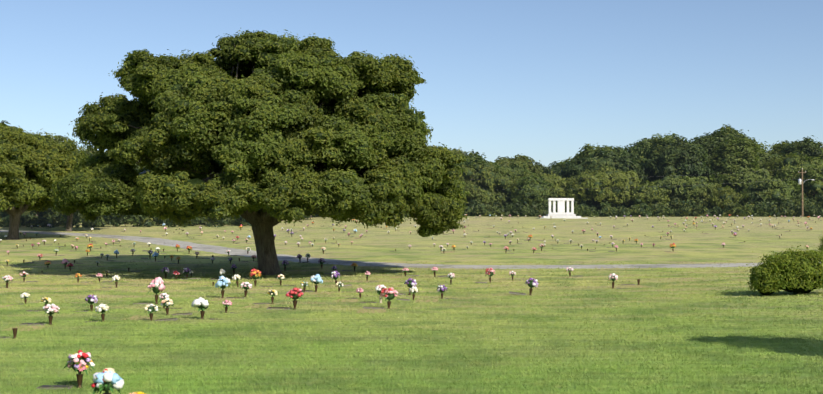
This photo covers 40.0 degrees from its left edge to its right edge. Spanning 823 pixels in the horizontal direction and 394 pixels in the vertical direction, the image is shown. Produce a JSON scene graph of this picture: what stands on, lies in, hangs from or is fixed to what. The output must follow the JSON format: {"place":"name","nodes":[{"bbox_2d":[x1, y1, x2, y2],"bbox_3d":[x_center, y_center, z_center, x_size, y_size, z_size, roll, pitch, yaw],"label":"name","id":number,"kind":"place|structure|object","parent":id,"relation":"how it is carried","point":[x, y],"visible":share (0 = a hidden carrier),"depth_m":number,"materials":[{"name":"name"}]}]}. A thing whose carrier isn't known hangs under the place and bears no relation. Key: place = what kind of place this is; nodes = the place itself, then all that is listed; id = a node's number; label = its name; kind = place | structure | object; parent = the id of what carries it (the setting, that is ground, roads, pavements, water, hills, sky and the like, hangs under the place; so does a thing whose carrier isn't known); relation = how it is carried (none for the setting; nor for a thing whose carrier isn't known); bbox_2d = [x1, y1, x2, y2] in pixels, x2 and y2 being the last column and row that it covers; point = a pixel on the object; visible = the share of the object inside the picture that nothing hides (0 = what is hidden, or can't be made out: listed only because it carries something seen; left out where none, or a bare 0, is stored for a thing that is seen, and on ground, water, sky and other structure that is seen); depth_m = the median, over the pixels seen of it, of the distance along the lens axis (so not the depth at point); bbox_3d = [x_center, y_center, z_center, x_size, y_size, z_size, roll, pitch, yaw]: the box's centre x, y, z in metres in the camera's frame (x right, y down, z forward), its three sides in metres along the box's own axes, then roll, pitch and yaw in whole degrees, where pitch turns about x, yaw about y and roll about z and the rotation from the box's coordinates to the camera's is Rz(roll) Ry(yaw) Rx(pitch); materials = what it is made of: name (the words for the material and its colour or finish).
{"place":"outdoors","nodes":[
{"label":"outdoors","id":0,"kind":"place"},
{"bbox_2d":[0,230,820,268],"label":"road","id":1,"kind":"structure","parent":0,"point":[207,248],"depth_m":82.97,"materials":[{"name":"grey asphalt"}]},
{"bbox_2d":[0,216,822,393],"bbox_3d":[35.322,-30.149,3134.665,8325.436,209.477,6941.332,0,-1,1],"label":"lawn","id":2,"kind":"structure","parent":0,"point":[697,245],"depth_m":56.95,"materials":[{"name":"green plant"}]},
{"bbox_2d":[0,275,12,287],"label":"flower vase","id":3,"kind":"object","parent":2,"relation":"on","point":[7,279],"visible":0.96,"depth_m":54.89,"materials":[{"name":"brown metal"}]},
{"bbox_2d":[0,328,17,338],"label":"empty vase","id":4,"kind":"object","parent":2,"relation":"on","point":[14,332],"visible":0.81,"depth_m":30.83,"materials":[{"name":"brown metal"}]},
{"bbox_2d":[10,292,29,304],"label":"white vase","id":5,"kind":"object","parent":2,"relation":"on","point":[24,295],"visible":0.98,"depth_m":43.87,"materials":[{"name":"brown metal"}]},
{"bbox_2d":[19,271,36,281],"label":"flower vase","id":6,"kind":"object","parent":2,"relation":"on","point":[23,274],"visible":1,"depth_m":60.56,"materials":[{"name":"brown metal"}]},
{"bbox_2d":[27,297,51,311],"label":"flower vase","id":7,"kind":"object","parent":2,"relation":"on","point":[45,300],"visible":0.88,"depth_m":40.42,"materials":[{"name":"brown metal"}]},
{"bbox_2d":[19,304,59,325],"bbox_3d":[-11.467,3.637,34.980,1.202,0.689,0.730,1,-1,0],"label":"flower vase","id":8,"kind":"object","parent":2,"relation":"on","point":[50,310],"visible":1,"depth_m":34.87,"materials":[{"name":"brown metal"}]},
{"bbox_2d":[0,121,87,239],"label":"oak tree","id":9,"kind":"object","parent":2,"relation":"on","point":[31,165],"visible":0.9,"depth_m":111.51,"materials":[{"name":"green plant"}]},
{"bbox_2d":[38,155,90,230],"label":"oak tree","id":10,"kind":"object","parent":2,"relation":"on","point":[69,222],"depth_m":135.60,"materials":[{"name":"green plant"}]},
{"bbox_2d":[37,350,94,389],"bbox_3d":[-6.524,3.276,21.454,1.080,0.751,0.587,0,-1,1],"label":"flower vase","id":11,"kind":"object","parent":2,"relation":"on","point":[80,359],"visible":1,"depth_m":21.37,"materials":[{"name":"multicoloured metal"}]},
{"bbox_2d":[61,259,74,268],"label":"flower vase","id":12,"kind":"object","parent":2,"relation":"on","point":[64,261],"visible":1,"depth_m":75.63,"materials":[{"name":"brown metal"}]},
{"bbox_2d":[74,273,91,282],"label":"flower vase","id":13,"kind":"object","parent":2,"relation":"on","point":[77,275],"visible":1,"depth_m":60.18,"materials":[{"name":"brown metal"}]},
{"bbox_2d":[71,295,97,311],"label":"flower vase","id":14,"kind":"object","parent":2,"relation":"on","point":[91,299],"visible":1,"depth_m":40.33,"materials":[{"name":"brown metal"}]},
{"bbox_2d":[85,304,109,321],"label":"white vase","id":15,"kind":"object","parent":2,"relation":"on","point":[102,308],"visible":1,"depth_m":35.94,"materials":[{"name":"brown metal"}]},
{"bbox_2d":[96,273,112,282],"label":"flower vase","id":16,"kind":"object","parent":2,"relation":"on","point":[99,275],"visible":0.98,"depth_m":60.16,"materials":[{"name":"brown metal"}]},
{"bbox_2d":[90,368,123,393],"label":"flower vase","id":17,"kind":"object","parent":2,"relation":"on","point":[106,380],"visible":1,"depth_m":18.77,"materials":[{"name":"blue metal"}]},
{"bbox_2d":[102,275,120,287],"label":"white vase","id":18,"kind":"object","parent":2,"relation":"on","point":[116,278],"visible":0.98,"depth_m":55.29,"materials":[{"name":"brown metal"}]},
{"bbox_2d":[141,250,152,258],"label":"flower vase","id":19,"kind":"object","parent":2,"relation":"on","point":[150,252],"visible":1,"depth_m":88.00,"materials":[{"name":"brown metal"}]},
{"bbox_2d":[133,277,165,304],"bbox_3d":[-10.182,3.650,44.003,1.244,1.095,0.816,0,-3,-6],"label":"flower vase","id":20,"kind":"object","parent":2,"relation":"on","point":[156,285],"visible":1,"depth_m":43.89,"materials":[{"name":"pink metal"}]},
{"bbox_2d":[152,252,158,260],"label":"blue vase","id":21,"kind":"object","parent":2,"relation":"on","point":[155,254],"visible":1,"depth_m":84.72,"materials":[{"name":"brown metal"}]},
{"bbox_2d":[144,304,176,320],"bbox_3d":[-8.093,3.702,36.332,1.051,0.569,0.483,-3,-1,3],"label":"white vase","id":22,"kind":"object","parent":2,"relation":"on","point":[150,308],"visible":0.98,"depth_m":36.27,"materials":[{"name":"brown metal"}]},
{"bbox_2d":[162,267,169,278],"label":"flower vase","id":23,"kind":"object","parent":2,"relation":"on","point":[165,270],"visible":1,"depth_m":64.28,"materials":[{"name":"brown metal"}]},
{"bbox_2d":[159,293,182,308],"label":"flower vase","id":24,"kind":"object","parent":2,"relation":"on","point":[162,296],"visible":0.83,"depth_m":41.44,"materials":[{"name":"brown metal"}]},
{"bbox_2d":[161,298,192,314],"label":"flower vase","id":25,"kind":"object","parent":2,"relation":"on","point":[166,302],"visible":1,"depth_m":38.56,"materials":[{"name":"brown metal"}]},
{"bbox_2d":[172,271,187,279],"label":"red vase","id":26,"kind":"object","parent":2,"relation":"on","point":[176,273],"visible":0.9,"depth_m":63.36,"materials":[{"name":"brown metal"}]},
{"bbox_2d":[186,246,194,253],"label":"flower vase","id":27,"kind":"object","parent":2,"relation":"on","point":[188,248],"visible":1,"depth_m":94.24,"materials":[{"name":"brown metal"}]},
{"bbox_2d":[183,267,200,278],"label":"flower vase","id":28,"kind":"object","parent":2,"relation":"on","point":[187,270],"visible":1,"depth_m":64.33,"materials":[{"name":"brown metal"}]},
{"bbox_2d":[191,297,222,319],"bbox_3d":[-6.552,3.664,36.887,1.345,0.736,0.710,4,-2,-1],"label":"flower vase","id":29,"kind":"object","parent":2,"relation":"on","point":[200,303],"visible":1,"depth_m":36.69,"materials":[{"name":"brown metal"}]},
{"bbox_2d":[210,269,224,279],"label":"flower vase","id":30,"kind":"object","parent":2,"relation":"on","point":[222,272],"visible":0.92,"depth_m":63.34,"materials":[{"name":"brown metal"}]},
{"bbox_2d":[221,300,233,312],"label":"flower vase","id":31,"kind":"object","parent":2,"relation":"on","point":[226,303],"visible":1,"depth_m":39.44,"materials":[{"name":"brown metal"}]},
{"bbox_2d":[215,276,243,298],"bbox_3d":[-7.636,3.800,47.475,1.235,0.975,0.742,1,-2,6],"label":"blue vase","id":32,"kind":"object","parent":2,"relation":"on","point":[223,282],"visible":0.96,"depth_m":47.37,"materials":[{"name":"brown metal"}]},
{"bbox_2d":[230,264,236,272],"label":"flower vase","id":33,"kind":"object","parent":2,"relation":"on","point":[233,267],"visible":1,"depth_m":70.03,"materials":[{"name":"brown metal"}]},
{"bbox_2d":[231,274,240,286],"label":"white vase","id":34,"kind":"object","parent":2,"relation":"on","point":[237,277],"visible":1,"depth_m":56.42,"materials":[{"name":"brown metal"}]},
{"bbox_2d":[239,282,251,296],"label":"flower vase","id":35,"kind":"object","parent":2,"relation":"on","point":[246,286],"visible":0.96,"depth_m":48.15,"materials":[{"name":"brown metal"}]},
{"bbox_2d":[248,269,272,286],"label":"flower vase","id":36,"kind":"object","parent":2,"relation":"on","point":[255,274],"visible":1,"depth_m":56.45,"materials":[{"name":"brown metal"}]},
{"bbox_2d":[49,29,471,274],"bbox_3d":[-8.667,-2.570,70.370,24.630,15.334,23.591,0,-1,1],"label":"live oak tree","id":37,"kind":"object","parent":2,"relation":"on","point":[248,124],"visible":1,"depth_m":63.27,"materials":[{"name":"green plant"}]},
{"bbox_2d":[253,289,277,303],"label":"flower vase","id":38,"kind":"object","parent":2,"relation":"on","point":[271,292],"visible":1,"depth_m":43.92,"materials":[{"name":"brown metal"}]},
{"bbox_2d":[281,260,288,270],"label":"flower vase","id":39,"kind":"object","parent":2,"relation":"on","point":[285,262],"visible":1,"depth_m":73.77,"materials":[{"name":"brown metal"}]},
{"bbox_2d":[267,287,303,309],"bbox_3d":[-4.554,3.697,41.255,1.365,0.841,0.670,2,1,1],"label":"red vase","id":40,"kind":"object","parent":2,"relation":"on","point":[295,293],"visible":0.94,"depth_m":41.07,"materials":[{"name":"brown metal"}]},
{"bbox_2d":[277,274,295,285],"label":"flower vase","id":41,"kind":"object","parent":2,"relation":"on","point":[280,277],"visible":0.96,"depth_m":57.52,"materials":[{"name":"brown metal"}]},
{"bbox_2d":[297,254,309,262],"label":"flower vase","id":42,"kind":"object","parent":2,"relation":"on","point":[299,256],"visible":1,"depth_m":83.25,"materials":[{"name":"brown metal"}]},
{"bbox_2d":[301,274,322,291],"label":"blue vase","id":43,"kind":"object","parent":2,"relation":"on","point":[316,279],"visible":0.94,"depth_m":51.97,"materials":[{"name":"brown metal"}]},
{"bbox_2d":[318,258,325,267],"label":"flower vase","id":44,"kind":"object","parent":2,"relation":"on","point":[322,261],"visible":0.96,"depth_m":76.14,"materials":[{"name":"brown metal"}]},
{"bbox_2d":[330,271,351,286],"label":"flower vase","id":45,"kind":"object","parent":2,"relation":"on","point":[334,275],"visible":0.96,"depth_m":56.65,"materials":[{"name":"brown metal"}]},
{"bbox_2d":[335,282,348,291],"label":"white vase","id":46,"kind":"object","parent":2,"relation":"on","point":[339,284],"visible":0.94,"depth_m":52.15,"materials":[{"name":"brown metal"}]},
{"bbox_2d":[342,263,357,270],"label":"flower vase","id":47,"kind":"object","parent":2,"relation":"on","point":[354,265],"visible":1,"depth_m":73.74,"materials":[{"name":"brown metal"}]},
{"bbox_2d":[346,288,363,298],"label":"flower vase","id":48,"kind":"object","parent":2,"relation":"on","point":[359,290],"visible":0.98,"depth_m":47.13,"materials":[{"name":"brown metal"}]},
{"bbox_2d":[365,271,378,281],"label":"flower vase","id":49,"kind":"object","parent":2,"relation":"on","point":[367,273],"visible":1,"depth_m":61.98,"materials":[{"name":"brown metal"}]},
{"bbox_2d":[359,285,385,302],"bbox_3d":[-1.480,3.838,44.624,1.152,0.747,0.473,0,0,0],"label":"flower bouquet","id":50,"kind":"object","parent":2,"relation":"on","point":[378,288],"visible":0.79,"depth_m":44.52,"materials":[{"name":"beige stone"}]},
{"bbox_2d":[363,287,397,308],"bbox_3d":[-1.103,3.709,41.495,1.316,0.820,0.684,2,-4,6],"label":"flower vase","id":51,"kind":"object","parent":2,"relation":"on","point":[389,294],"visible":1,"depth_m":41.37,"materials":[{"name":"brown metal"}]},
{"bbox_2d":[0,217,788,330],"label":"lawn worn patches","id":52,"kind":"object","parent":2,"relation":"on","point":[258,306],"visible":0.75,"depth_m":46.75,"materials":[{"name":"beige soil"}]},
{"bbox_2d":[287,282,308,291],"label":"flower vase","id":53,"kind":"object","parent":52,"relation":"on","point":[304,284],"visible":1,"depth_m":51.68,"materials":[{"name":"brown metal"}]},
{"bbox_2d":[396,278,416,294],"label":"flower vase","id":54,"kind":"object","parent":2,"relation":"on","point":[410,282],"visible":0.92,"depth_m":49.73,"materials":[{"name":"brown metal"}]},
{"bbox_2d":[398,286,417,300],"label":"white vase","id":55,"kind":"object","parent":2,"relation":"on","point":[413,289],"visible":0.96,"depth_m":46.13,"materials":[{"name":"brown metal"}]},
{"bbox_2d":[402,268,418,275],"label":"flower vase","id":56,"kind":"object","parent":2,"relation":"on","point":[404,270],"visible":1,"depth_m":67.75,"materials":[{"name":"brown metal"}]},
{"bbox_2d":[0,120,822,227],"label":"trees","id":57,"kind":"object","parent":2,"relation":"on","point":[506,187],"visible":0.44,"depth_m":213.69,"materials":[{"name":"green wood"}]},
{"bbox_2d":[0,260,822,393],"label":"lawn grass blades","id":58,"kind":"object","parent":2,"relation":"on","point":[378,386],"depth_m":29.61,"materials":[{"name":"green plant"}]},
{"bbox_2d":[431,267,447,276],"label":"flower vase","id":59,"kind":"object","parent":2,"relation":"on","point":[434,269],"visible":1,"depth_m":67.08,"materials":[{"name":"brown metal"}]},
{"bbox_2d":[437,285,455,298],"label":"flower vase","id":60,"kind":"object","parent":2,"relation":"on","point":[441,288],"visible":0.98,"depth_m":47.17,"materials":[{"name":"brown metal"}]},
{"bbox_2d":[438,273,454,284],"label":"flower vase","id":61,"kind":"object","parent":2,"relation":"on","point":[451,275],"visible":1,"depth_m":58.72,"materials":[{"name":"brown metal"}]},
{"bbox_2d":[476,268,494,282],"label":"flower vase","id":62,"kind":"object","parent":2,"relation":"on","point":[489,272],"visible":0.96,"depth_m":60.10,"materials":[{"name":"brown metal"}]},
{"bbox_2d":[509,271,523,280],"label":"flower vase","id":63,"kind":"object","parent":2,"relation":"on","point":[512,273],"visible":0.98,"depth_m":62.70,"materials":[{"name":"brown metal"}]},
{"bbox_2d":[509,278,538,295],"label":"flower vase","id":64,"kind":"object","parent":2,"relation":"on","point":[533,283],"visible":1,"depth_m":49.51,"materials":[{"name":"brown metal"}]},
{"bbox_2d":[541,198,587,218],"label":"monument","id":65,"kind":"object","parent":2,"relation":"on","point":[560,213],"visible":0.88,"depth_m":184.89,"materials":[{"name":"white stone"}]},
{"bbox_2d":[566,267,582,276],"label":"flower vase","id":66,"kind":"object","parent":2,"relation":"on","point":[569,269],"visible":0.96,"depth_m":66.75,"materials":[{"name":"brown metal"}]},
{"bbox_2d":[608,273,628,288],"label":"flower vase","id":67,"kind":"object","parent":2,"relation":"on","point":[613,277],"visible":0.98,"depth_m":54.19,"materials":[{"name":"brown metal"}]},
{"bbox_2d":[664,243,675,251],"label":"flower vase","id":68,"kind":"object","parent":2,"relation":"on","point":[673,245],"visible":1,"depth_m":96.78,"materials":[{"name":"brown metal"}]},
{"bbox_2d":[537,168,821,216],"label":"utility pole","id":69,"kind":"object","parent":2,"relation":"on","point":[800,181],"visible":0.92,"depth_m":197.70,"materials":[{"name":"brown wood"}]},
{"bbox_2d":[746,245,822,295],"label":"clipped shrub","id":70,"kind":"object","parent":2,"relation":"on","point":[798,272],"visible":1,"depth_m":46.23,"materials":[{"name":"green plant"}]},
{"bbox_2d":[816,236,822,251],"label":"clipped shrub","id":71,"kind":"object","parent":2,"relation":"on","point":[821,247],"visible":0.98,"depth_m":90.86,"materials":[{"name":"green plant"}]},
{"bbox_2d":[0,0,822,166],"label":"sky","id":72,"kind":"structure","parent":0,"point":[542,80],"materials":[{"name":"blue"}]}
]}

